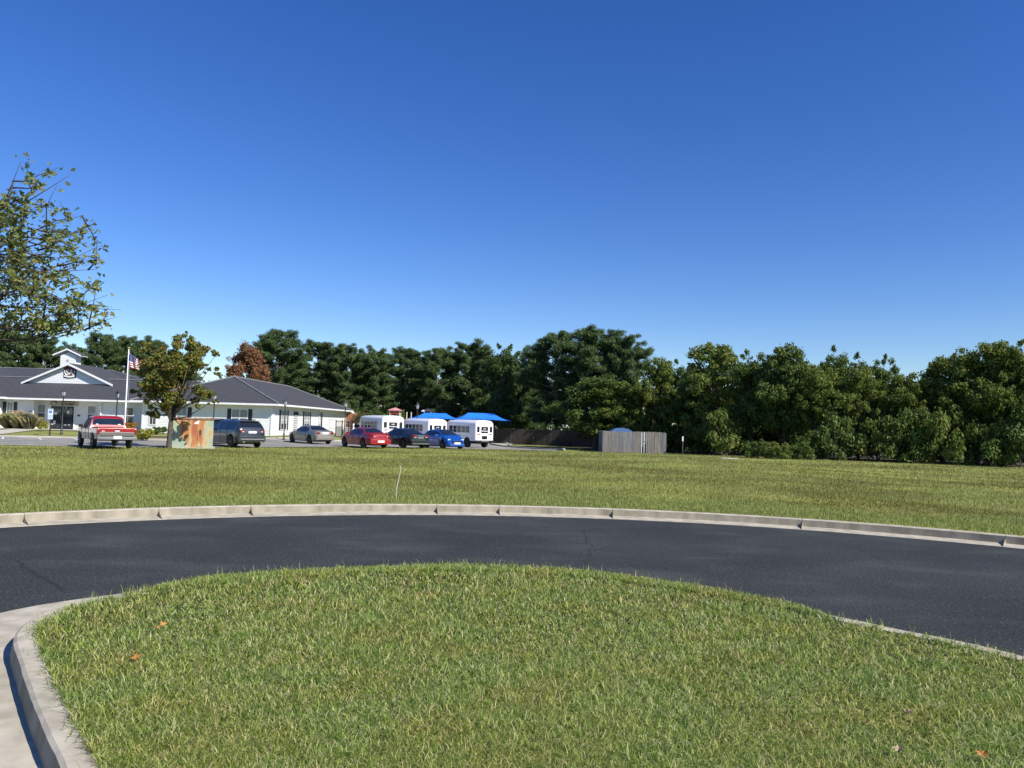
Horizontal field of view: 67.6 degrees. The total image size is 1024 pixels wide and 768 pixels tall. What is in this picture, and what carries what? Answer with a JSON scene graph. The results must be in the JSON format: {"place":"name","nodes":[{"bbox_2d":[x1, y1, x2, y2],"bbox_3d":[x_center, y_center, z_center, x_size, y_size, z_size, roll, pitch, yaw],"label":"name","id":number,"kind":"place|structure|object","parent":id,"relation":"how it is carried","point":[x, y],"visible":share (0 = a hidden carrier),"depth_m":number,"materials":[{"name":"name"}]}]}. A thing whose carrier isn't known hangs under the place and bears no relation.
{"place":"outdoors","nodes":[
{"label":"outdoors","id":0,"kind":"place"},
{"bbox_2d":[0,412,13,427],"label":"ornamental grass","id":1,"kind":"object","parent":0,"point":[4,421],"depth_m":66.87,"materials":[{"name":"green plant"}]},
{"bbox_2d":[3,410,37,428],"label":"ornamental grass","id":2,"kind":"object","parent":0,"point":[12,419],"depth_m":66.63,"materials":[{"name":"beige plant"}]},
{"bbox_2d":[18,414,44,428],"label":"ornamental grass","id":3,"kind":"object","parent":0,"point":[33,422],"depth_m":66.72,"materials":[{"name":"green plant"}]},
{"bbox_2d":[0,428,77,433],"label":"path","id":4,"kind":"structure","parent":0,"point":[7,430],"depth_m":64.58,"materials":[{"name":"concrete"}]},
{"bbox_2d":[0,437,560,450],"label":"parking lot","id":5,"kind":"structure","parent":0,"point":[267,442],"depth_m":53.81,"materials":[{"name":"grey asphalt"}]},
{"bbox_2d":[78,415,136,447],"bbox_3d":[-22.640,2.641,42.625,2.311,1.770,5.720,4,-4,-39],"label":"pickup truck","id":6,"kind":"object","parent":5,"relation":"on","point":[114,430],"visible":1,"depth_m":41.71,"materials":[{"name":"red paint"}]},
{"bbox_2d":[172,417,214,448],"bbox_3d":[-19.267,3.012,46.078,2.586,1.983,1.640,3,-3,-22],"label":"utility cabinet","id":7,"kind":"object","parent":5,"relation":"on","point":[191,432],"visible":0.84,"depth_m":45.45,"materials":[{"name":"orange metal"}]},
{"bbox_2d":[213,419,265,447],"bbox_3d":[-18.087,3.172,49.782,5.090,1.800,2.308,-1,-4,44],"label":"parked suv","id":8,"kind":"object","parent":5,"relation":"on","point":[233,432],"visible":0.88,"depth_m":48.31,"materials":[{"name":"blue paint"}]},
{"bbox_2d":[289,425,334,443],"bbox_3d":[-16.024,4.002,60.860,2.173,1.440,4.825,4,-4,-43],"label":"parked car","id":9,"kind":"object","parent":5,"relation":"on","point":[309,434],"visible":1,"depth_m":59.61,"materials":[{"name":"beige metal"}]},
{"bbox_2d":[341,427,390,447],"bbox_3d":[-10.570,3.824,54.874,2.173,1.440,4.830,4,-4,-39],"label":"parked car","id":10,"kind":"object","parent":5,"relation":"on","point":[363,437],"visible":1,"depth_m":53.52,"materials":[{"name":"red paint"}]},
{"bbox_2d":[354,415,403,432],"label":"school bus","id":11,"kind":"object","parent":5,"relation":"on","point":[385,423],"visible":0.6,"depth_m":71.69,"materials":[{"name":"white paint"}]},
{"bbox_2d":[385,428,429,447],"bbox_3d":[-8.104,3.993,56.823,2.173,1.440,4.820,4,-4,-41],"label":"parked car","id":12,"kind":"object","parent":5,"relation":"on","point":[403,437],"visible":0.8,"depth_m":55.40,"materials":[{"name":"grey paint"}]},
{"bbox_2d":[404,418,446,433],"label":"school bus","id":13,"kind":"object","parent":5,"relation":"on","point":[423,426],"visible":0.27,"depth_m":71.73,"materials":[{"name":"white paint"}]},
{"bbox_2d":[409,413,454,419],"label":"shade canopy","id":14,"kind":"object","parent":5,"relation":"on","point":[435,415],"visible":0.71,"depth_m":91.08,"materials":[{"name":"blue fabric"}]},
{"bbox_2d":[425,429,463,448],"bbox_3d":[-5.227,4.236,58.837,2.094,1.480,4.170,4,-4,-34],"label":"parked car","id":15,"kind":"object","parent":5,"relation":"on","point":[443,438],"visible":0.84,"depth_m":57.82,"materials":[{"name":"blue paint"}]},
{"bbox_2d":[447,420,493,446],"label":"school bus","id":16,"kind":"object","parent":5,"relation":"on","point":[469,432],"visible":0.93,"depth_m":70.72,"materials":[{"name":"white paint"}]},
{"bbox_2d":[450,413,510,443],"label":"shade canopy","id":17,"kind":"object","parent":5,"relation":"on","point":[480,416],"visible":0.94,"depth_m":88.97,"materials":[{"name":"blue fabric"}]},
{"bbox_2d":[0,515,1023,655],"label":"road","id":18,"kind":"structure","parent":0,"point":[961,591],"depth_m":10.77,"materials":[{"name":"grey asphalt"}]},
{"bbox_2d":[15,530,897,590],"bbox_3d":[-0.238,2.456,11.298,12.427,0.001,4.002,2,-3,-15],"label":"road crack","id":19,"kind":"object","parent":18,"relation":"on","point":[46,579],"visible":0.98,"depth_m":8.98,"materials":[{"name":"black asphalt"}]},
{"bbox_2d":[0,504,1023,548],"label":"kerb","id":20,"kind":"structure","parent":18,"relation":"on","point":[226,511],"depth_m":14.88,"materials":[{"name":"concrete"}]},
{"bbox_2d":[0,571,1023,767],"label":"island kerb","id":21,"kind":"structure","parent":18,"relation":"on","point":[32,735],"depth_m":4.65,"materials":[{"name":"concrete"}]},
{"bbox_2d":[0,427,1023,535],"bbox_3d":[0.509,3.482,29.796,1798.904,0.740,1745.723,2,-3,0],"label":"field","id":22,"kind":"structure","parent":0,"point":[75,433],"depth_m":26.00,"materials":[{"name":"green plant"}]},
{"bbox_2d":[0,152,117,344],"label":"maple tree","id":23,"kind":"object","parent":22,"relation":"on","point":[19,258],"visible":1,"depth_m":12.97,"materials":[{"name":"green plant"}]},
{"bbox_2d":[124,347,129,422],"bbox_3d":[-30.737,0.647,61.018,0.310,7.218,0.271,3,-4,-32],"label":"flagpole","id":24,"kind":"object","parent":22,"relation":"on","point":[126,388],"visible":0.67,"depth_m":60.98,"materials":[{"name":"white metal"}]},
{"bbox_2d":[129,353,139,369],"bbox_3d":[-29.866,-1.769,61.117,1.467,1.403,0.415,2,-3,0],"label":"flag","id":25,"kind":"object","parent":24,"relation":"attached to","point":[133,362],"visible":0.68,"depth_m":61.08,"materials":[{"name":"multicoloured fabric"}]},
{"bbox_2d":[136,428,153,440],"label":"bush","id":26,"kind":"object","parent":22,"relation":"on","point":[147,434],"visible":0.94,"depth_m":56.62,"materials":[{"name":"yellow plant"}]},
{"bbox_2d":[129,331,220,447],"bbox_3d":[-19.812,0.300,44.907,6.370,7.338,4.196,2,-3,0],"label":"maple tree","id":27,"kind":"object","parent":22,"relation":"on","point":[168,375],"visible":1,"depth_m":44.56,"materials":[{"name":"green plant"}]},
{"bbox_2d":[0,349,353,435],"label":"school building","id":28,"kind":"structure","parent":22,"relation":"on","point":[91,390],"depth_m":70.68,"materials":[{"name":"white paint"}]},
{"bbox_2d":[3,402,16,412],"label":"window","id":29,"kind":"structure","parent":28,"relation":"in","point":[7,406],"depth_m":69.88,"materials":[{"name":"white glass"}]},
{"bbox_2d":[38,404,45,420],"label":"window","id":30,"kind":"structure","parent":28,"relation":"in","point":[41,407],"depth_m":70.65,"materials":[{"name":"grey glass"}]},
{"bbox_2d":[51,406,61,428],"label":"door","id":31,"kind":"structure","parent":28,"relation":"in","point":[57,410],"depth_m":70.58,"materials":[{"name":"black glass"}]},
{"bbox_2d":[63,406,73,428],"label":"door","id":32,"kind":"structure","parent":28,"relation":"in","point":[68,411],"depth_m":70.58,"materials":[{"name":"black glass"}]},
{"bbox_2d":[87,405,96,418],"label":"window","id":33,"kind":"structure","parent":28,"relation":"in","point":[91,410],"depth_m":70.65,"materials":[{"name":"grey glass"}]},
{"bbox_2d":[126,407,133,422],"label":"window","id":34,"kind":"structure","parent":28,"relation":"in","point":[129,410],"depth_m":69.86,"materials":[{"name":"grey glass"}]},
{"bbox_2d":[175,407,191,416],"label":"window","id":35,"kind":"structure","parent":28,"relation":"in","point":[183,412],"depth_m":67.09,"materials":[{"name":"grey glass"}]},
{"bbox_2d":[227,408,251,419],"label":"window","id":36,"kind":"structure","parent":28,"relation":"in","point":[238,414],"depth_m":67.09,"materials":[{"name":"grey glass"}]},
{"bbox_2d":[279,410,288,429],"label":"window","id":37,"kind":"structure","parent":28,"relation":"in","point":[281,416],"depth_m":70.45,"materials":[{"name":"white glass"}]},
{"bbox_2d":[303,411,310,425],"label":"window","id":38,"kind":"structure","parent":28,"relation":"in","point":[306,415],"depth_m":78.45,"materials":[{"name":"white glass"}]},
{"bbox_2d":[218,340,272,381],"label":"maple tree","id":39,"kind":"object","parent":22,"relation":"on","point":[247,357],"visible":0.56,"depth_m":87.24,"materials":[{"name":"red plant"}]},
{"bbox_2d":[335,420,359,436],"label":"metal fence","id":40,"kind":"object","parent":22,"relation":"on","point":[349,425],"visible":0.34,"depth_m":81.83,"materials":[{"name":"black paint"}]},
{"bbox_2d":[345,413,365,430],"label":"board screen","id":41,"kind":"object","parent":22,"relation":"on","point":[350,416],"visible":0.36,"depth_m":96.86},
{"bbox_2d":[354,407,383,423],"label":"bush","id":42,"kind":"object","parent":22,"relation":"on","point":[358,416],"visible":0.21,"depth_m":95.73,"materials":[{"name":"green plant"}]},
{"bbox_2d":[203,378,566,429],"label":"woods","id":43,"kind":"object","parent":22,"relation":"on","point":[550,426],"depth_m":114.64,"materials":[{"name":"green wood"}]},
{"bbox_2d":[0,487,1023,535],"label":"kerbside grass","id":44,"kind":"structure","parent":22,"relation":"on","point":[360,495],"depth_m":16.07,"materials":[{"name":"green plant"}]},
{"bbox_2d":[491,428,642,447],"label":"wooden fence","id":45,"kind":"object","parent":22,"relation":"on","point":[536,437],"visible":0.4,"depth_m":87.36,"materials":[{"name":"wood"}]},
{"bbox_2d":[540,372,637,449],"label":"broadleaf tree","id":46,"kind":"object","parent":22,"relation":"on","point":[589,393],"visible":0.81,"depth_m":74.88,"materials":[{"name":"green plant"}]},
{"bbox_2d":[608,428,632,449],"bbox_3d":[9.005,4.566,63.409,2.000,1.840,1.700,2,-3,0],"label":"dumpster","id":47,"kind":"object","parent":22,"relation":"on","point":[619,430],"visible":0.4,"depth_m":62.60,"materials":[{"name":"blue paint"}]},
{"bbox_2d":[598,430,665,453],"bbox_3d":[9.889,4.888,63.450,5.158,1.934,3.333,2,-3,0],"label":"dumpster enclosure","id":48,"kind":"object","parent":22,"relation":"on","point":[653,442],"visible":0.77,"depth_m":61.84,"materials":[{"name":"grey wood"}]},
{"bbox_2d":[741,439,768,457],"bbox_3d":[17.475,4.673,54.874,2.139,1.536,2.689,2,-3,-3],"label":"bush","id":49,"kind":"object","parent":22,"relation":"on","point":[755,450],"visible":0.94,"depth_m":54.43,"materials":[{"name":"green plant"}]},
{"bbox_2d":[762,441,793,458],"bbox_3d":[18.644,4.712,53.798,2.110,1.387,2.186,3,-3,-21],"label":"bush","id":50,"kind":"object","parent":22,"relation":"on","point":[787,454],"visible":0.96,"depth_m":53.35,"materials":[{"name":"green plant"}]},
{"bbox_2d":[790,441,815,459],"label":"bush","id":51,"kind":"object","parent":22,"relation":"on","point":[805,451],"visible":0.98,"depth_m":53.62,"materials":[{"name":"green plant"}]},
{"bbox_2d":[0,0,1023,431],"label":"sky","id":52,"kind":"structure","parent":0,"point":[755,176],"materials":[{"name":"blue"}]},
{"bbox_2d":[25,560,1023,767],"bbox_3d":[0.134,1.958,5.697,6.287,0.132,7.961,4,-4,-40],"label":"island grass","id":53,"kind":"structure","parent":0,"point":[533,741],"depth_m":5.02,"materials":[{"name":"green plant"}]},
{"bbox_2d":[138,562,841,618],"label":"overhanging grass","id":54,"kind":"structure","parent":53,"relation":"on","point":[591,574],"depth_m":8.32,"materials":[{"name":"green plant"}]},
{"bbox_2d":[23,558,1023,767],"bbox_3d":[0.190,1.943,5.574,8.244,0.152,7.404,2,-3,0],"label":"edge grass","id":55,"kind":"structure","parent":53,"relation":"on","point":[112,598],"depth_m":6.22,"materials":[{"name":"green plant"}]},
{"bbox_2d":[565,446,1023,466],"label":"forest floor","id":56,"kind":"structure","parent":0,"point":[862,458],"depth_m":60.49,"materials":[{"name":"brown plant"}]},
{"bbox_2d":[551,323,640,424],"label":"pine tree","id":57,"kind":"object","parent":56,"relation":"on","point":[584,348],"visible":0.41,"depth_m":86.41,"materials":[{"name":"green plant"}]},
{"bbox_2d":[590,380,654,434],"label":"broadleaf tree","id":58,"kind":"object","parent":56,"relation":"on","point":[626,390],"visible":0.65,"depth_m":72.92,"materials":[{"name":"green plant"}]},
{"bbox_2d":[592,333,654,425],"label":"pine tree","id":59,"kind":"object","parent":56,"relation":"on","point":[630,363],"visible":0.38,"depth_m":84.98,"materials":[{"name":"green plant"}]},
{"bbox_2d":[633,356,684,441],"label":"broadleaf tree","id":60,"kind":"object","parent":56,"relation":"on","point":[659,376],"visible":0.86,"depth_m":72.46,"materials":[{"name":"green plant"}]},
{"bbox_2d":[657,425,684,452],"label":"bush","id":61,"kind":"object","parent":56,"relation":"on","point":[675,448],"visible":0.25,"depth_m":70.93,"materials":[{"name":"green plant"}]},
{"bbox_2d":[654,358,698,451],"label":"broadleaf tree","id":62,"kind":"object","parent":56,"relation":"on","point":[681,372],"visible":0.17,"depth_m":73.59,"materials":[{"name":"green plant"}]},
{"bbox_2d":[673,415,712,453],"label":"bush","id":63,"kind":"object","parent":56,"relation":"on","point":[698,446],"visible":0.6,"depth_m":67.20,"materials":[{"name":"green plant"}]},
{"bbox_2d":[654,378,733,453],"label":"broadleaf tree","id":64,"kind":"object","parent":56,"relation":"on","point":[669,410],"visible":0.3,"depth_m":69.30,"materials":[{"name":"green plant"}]},
{"bbox_2d":[680,341,754,453],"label":"broadleaf tree","id":65,"kind":"object","parent":56,"relation":"on","point":[720,359],"visible":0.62,"depth_m":65.13,"materials":[{"name":"green plant"}]},
{"bbox_2d":[704,407,751,455],"bbox_3d":[16.827,3.767,60.160,3.757,4.043,3.430,4,-4,-40],"label":"bush","id":66,"kind":"object","parent":56,"relation":"on","point":[731,440],"visible":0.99,"depth_m":59.66,"materials":[{"name":"green plant"}]},
{"bbox_2d":[720,349,779,445],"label":"broadleaf tree","id":67,"kind":"object","parent":56,"relation":"on","point":[742,376],"visible":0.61,"depth_m":62.48,"materials":[{"name":"green plant"}]},
{"bbox_2d":[738,390,774,452],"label":"broadleaf tree","id":68,"kind":"object","parent":56,"relation":"on","point":[766,434],"visible":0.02,"depth_m":68.70,"materials":[{"name":"green plant"}]},
{"bbox_2d":[744,341,810,451],"bbox_3d":[21.261,1.341,60.217,5.644,9.629,5.715,2,-3,-3],"label":"broadleaf tree","id":69,"kind":"object","parent":56,"relation":"on","point":[782,364],"visible":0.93,"depth_m":59.50,"materials":[{"name":"green plant"}]},
{"bbox_2d":[559,386,1023,462],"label":"undergrowth","id":70,"kind":"object","parent":56,"relation":"on","point":[777,440],"visible":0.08,"depth_m":67.66,"materials":[{"name":"green plant"}]},
{"bbox_2d":[792,361,852,457],"bbox_3d":[23.616,2.142,58.190,5.206,7.717,4.414,2,-3,-3],"label":"broadleaf tree","id":71,"kind":"object","parent":56,"relation":"on","point":[814,386],"visible":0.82,"depth_m":57.51,"materials":[{"name":"green plant"}]},
{"bbox_2d":[806,345,877,456],"bbox_3d":[25.631,1.567,60.106,4.590,9.334,5.449,2,-3,-8],"label":"broadleaf tree","id":72,"kind":"object","parent":56,"relation":"on","point":[839,366],"visible":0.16,"depth_m":59.74,"materials":[{"name":"green plant"}]},
{"bbox_2d":[810,410,875,460],"bbox_3d":[23.535,3.826,55.148,4.246,3.848,3.352,2,-3,-6],"label":"bush","id":73,"kind":"object","parent":56,"relation":"on","point":[842,440],"visible":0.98,"depth_m":54.72,"materials":[{"name":"green plant"}]},
{"bbox_2d":[830,366,894,458],"bbox_3d":[26.207,2.296,57.134,4.676,7.384,4.474,0,-3,19],"label":"broadleaf tree","id":74,"kind":"object","parent":56,"relation":"on","point":[861,382],"visible":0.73,"depth_m":56.61,"materials":[{"name":"green plant"}]},
{"bbox_2d":[841,353,901,458],"bbox_3d":[28.877,1.968,60.048,4.491,8.675,5.188,2,-3,-8],"label":"broadleaf tree","id":75,"kind":"object","parent":56,"relation":"on","point":[883,375],"visible":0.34,"depth_m":59.30,"materials":[{"name":"green plant"}]},
{"bbox_2d":[852,416,909,461],"bbox_3d":[26.168,3.877,53.981,3.560,3.486,3.432,-2,-4,45],"label":"bush","id":76,"kind":"object","parent":56,"relation":"on","point":[878,439],"visible":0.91,"depth_m":53.76,"materials":[{"name":"green plant"}]},
{"bbox_2d":[869,372,939,449],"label":"broadleaf tree","id":77,"kind":"object","parent":56,"relation":"on","point":[908,391],"visible":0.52,"depth_m":55.23,"materials":[{"name":"green plant"}]},
{"bbox_2d":[882,407,950,463],"bbox_3d":[27.819,3.643,53.132,3.474,4.211,4.282,4,-4,-37],"label":"bush","id":78,"kind":"object","parent":56,"relation":"on","point":[914,437],"visible":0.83,"depth_m":52.53,"materials":[{"name":"green plant"}]},
{"bbox_2d":[903,353,979,461],"bbox_3d":[31.369,1.900,55.864,4.819,8.342,4.782,3,-3,-25],"label":"broadleaf tree","id":79,"kind":"object","parent":56,"relation":"on","point":[936,369],"visible":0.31,"depth_m":55.44,"materials":[{"name":"green plant"}]},
{"bbox_2d":[918,405,981,464],"bbox_3d":[29.570,3.594,52.072,3.494,4.367,3.516,3,-3,-28],"label":"bush","id":80,"kind":"object","parent":56,"relation":"on","point":[937,426],"visible":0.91,"depth_m":51.48,"materials":[{"name":"green plant"}]},
{"bbox_2d":[929,341,1009,463],"bbox_3d":[32.159,1.456,53.690,6.328,9.091,5.401,2,-3,-13],"label":"broadleaf tree","id":81,"kind":"object","parent":56,"relation":"on","point":[974,405],"visible":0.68,"depth_m":53.36,"materials":[{"name":"green plant"}]},
{"bbox_2d":[961,419,1019,465],"bbox_3d":[31.704,3.992,50.880,3.115,3.439,3.949,2,-3,-11],"label":"bush","id":82,"kind":"object","parent":56,"relation":"on","point":[990,446],"visible":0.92,"depth_m":50.53,"materials":[{"name":"green plant"}]},
{"bbox_2d":[960,339,1023,464],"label":"broadleaf tree","id":83,"kind":"object","parent":56,"relation":"on","point":[1011,359],"visible":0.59,"depth_m":52.20,"materials":[{"name":"green plant"}]},
{"bbox_2d":[995,402,1023,466],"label":"bush","id":84,"kind":"object","parent":56,"relation":"on","point":[1009,456],"visible":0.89,"depth_m":49.83,"materials":[{"name":"green plant"}]},
{"bbox_2d":[997,366,1023,446],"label":"broadleaf tree","id":85,"kind":"object","parent":56,"relation":"on","point":[1020,375],"visible":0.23,"depth_m":51.80,"materials":[{"name":"green plant"}]},
{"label":"pine floor","id":86,"kind":"structure","parent":0,"visible":0},
{"bbox_2d":[0,331,44,367],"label":"pine tree","id":87,"kind":"object","parent":86,"relation":"on","point":[19,348],"visible":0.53,"depth_m":104.93,"materials":[{"name":"green plant"}]},
{"bbox_2d":[21,335,66,367],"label":"pine tree","id":88,"kind":"object","parent":86,"relation":"on","point":[48,352],"visible":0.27,"depth_m":107.30,"materials":[{"name":"green plant"}]},
{"bbox_2d":[52,341,87,364],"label":"pine tree","id":89,"kind":"object","parent":86,"relation":"on","point":[78,349],"visible":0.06,"depth_m":111.92,"materials":[{"name":"green plant"}]},
{"bbox_2d":[81,331,127,372],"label":"pine tree","id":90,"kind":"object","parent":86,"relation":"on","point":[105,348],"visible":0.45,"depth_m":104.98,"materials":[{"name":"green plant"}]},
{"bbox_2d":[102,335,144,372],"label":"pine tree","id":91,"kind":"object","parent":86,"relation":"on","point":[126,342],"visible":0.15,"depth_m":108.31,"materials":[{"name":"green plant"}]},
{"bbox_2d":[118,335,169,375],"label":"pine tree","id":92,"kind":"object","parent":86,"relation":"on","point":[141,356],"visible":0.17,"depth_m":104.45,"materials":[{"name":"green plant"}]},
{"bbox_2d":[244,328,318,392],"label":"pine tree","id":93,"kind":"object","parent":86,"relation":"on","point":[282,342],"visible":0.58,"depth_m":97.02,"materials":[{"name":"green plant"}]},
{"bbox_2d":[293,338,349,397],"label":"pine tree","id":94,"kind":"object","parent":86,"relation":"on","point":[322,349],"visible":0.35,"depth_m":102.55,"materials":[{"name":"green plant"}]},
{"bbox_2d":[310,342,376,412],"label":"pine tree","id":95,"kind":"object","parent":86,"relation":"on","point":[344,389],"visible":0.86,"depth_m":100.94,"materials":[{"name":"green plant"}]},
{"bbox_2d":[353,344,404,414],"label":"pine tree","id":96,"kind":"object","parent":86,"relation":"on","point":[379,363],"visible":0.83,"depth_m":102.65,"materials":[{"name":"green plant"}]},
{"bbox_2d":[380,345,441,418],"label":"pine tree","id":97,"kind":"object","parent":86,"relation":"on","point":[408,392],"visible":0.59,"depth_m":104.65,"materials":[{"name":"green plant"}]},
{"bbox_2d":[410,347,461,421],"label":"pine tree","id":98,"kind":"object","parent":86,"relation":"on","point":[432,365],"visible":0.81,"depth_m":102.78,"materials":[{"name":"green plant"}]},
{"bbox_2d":[435,337,497,417],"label":"pine tree","id":99,"kind":"object","parent":86,"relation":"on","point":[477,353],"visible":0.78,"depth_m":104.37,"materials":[{"name":"green plant"}]},
{"bbox_2d":[475,343,526,428],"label":"pine tree","id":100,"kind":"object","parent":86,"relation":"on","point":[505,406],"visible":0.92,"depth_m":97.11,"materials":[{"name":"green plant"}]},
{"bbox_2d":[497,368,542,428],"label":"pine tree","id":101,"kind":"object","parent":86,"relation":"on","point":[530,395],"visible":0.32,"depth_m":100.63,"materials":[{"name":"green plant"}]},
{"bbox_2d":[504,415,544,440],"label":"bush","id":102,"kind":"object","parent":86,"relation":"on","point":[516,422],"visible":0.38,"depth_m":98.67,"materials":[{"name":"green plant"}]},
{"bbox_2d":[514,351,552,425],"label":"pine tree","id":103,"kind":"object","parent":86,"relation":"on","point":[523,361],"visible":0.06,"depth_m":107.32,"materials":[{"name":"green plant"}]},
{"bbox_2d":[511,330,583,429],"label":"pine tree","id":104,"kind":"object","parent":86,"relation":"on","point":[539,356],"visible":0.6,"depth_m":91.49,"materials":[{"name":"green plant"}]},
{"bbox_3d":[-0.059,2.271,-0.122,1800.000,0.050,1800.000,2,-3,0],"label":"ground","id":105,"kind":"structure","parent":0,"visible":0},
{"bbox_2d":[0,435,564,449],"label":"lot kerb","id":106,"kind":"structure","parent":105,"relation":"on","point":[272,437],"depth_m":58.08,"materials":[{"name":"concrete"}]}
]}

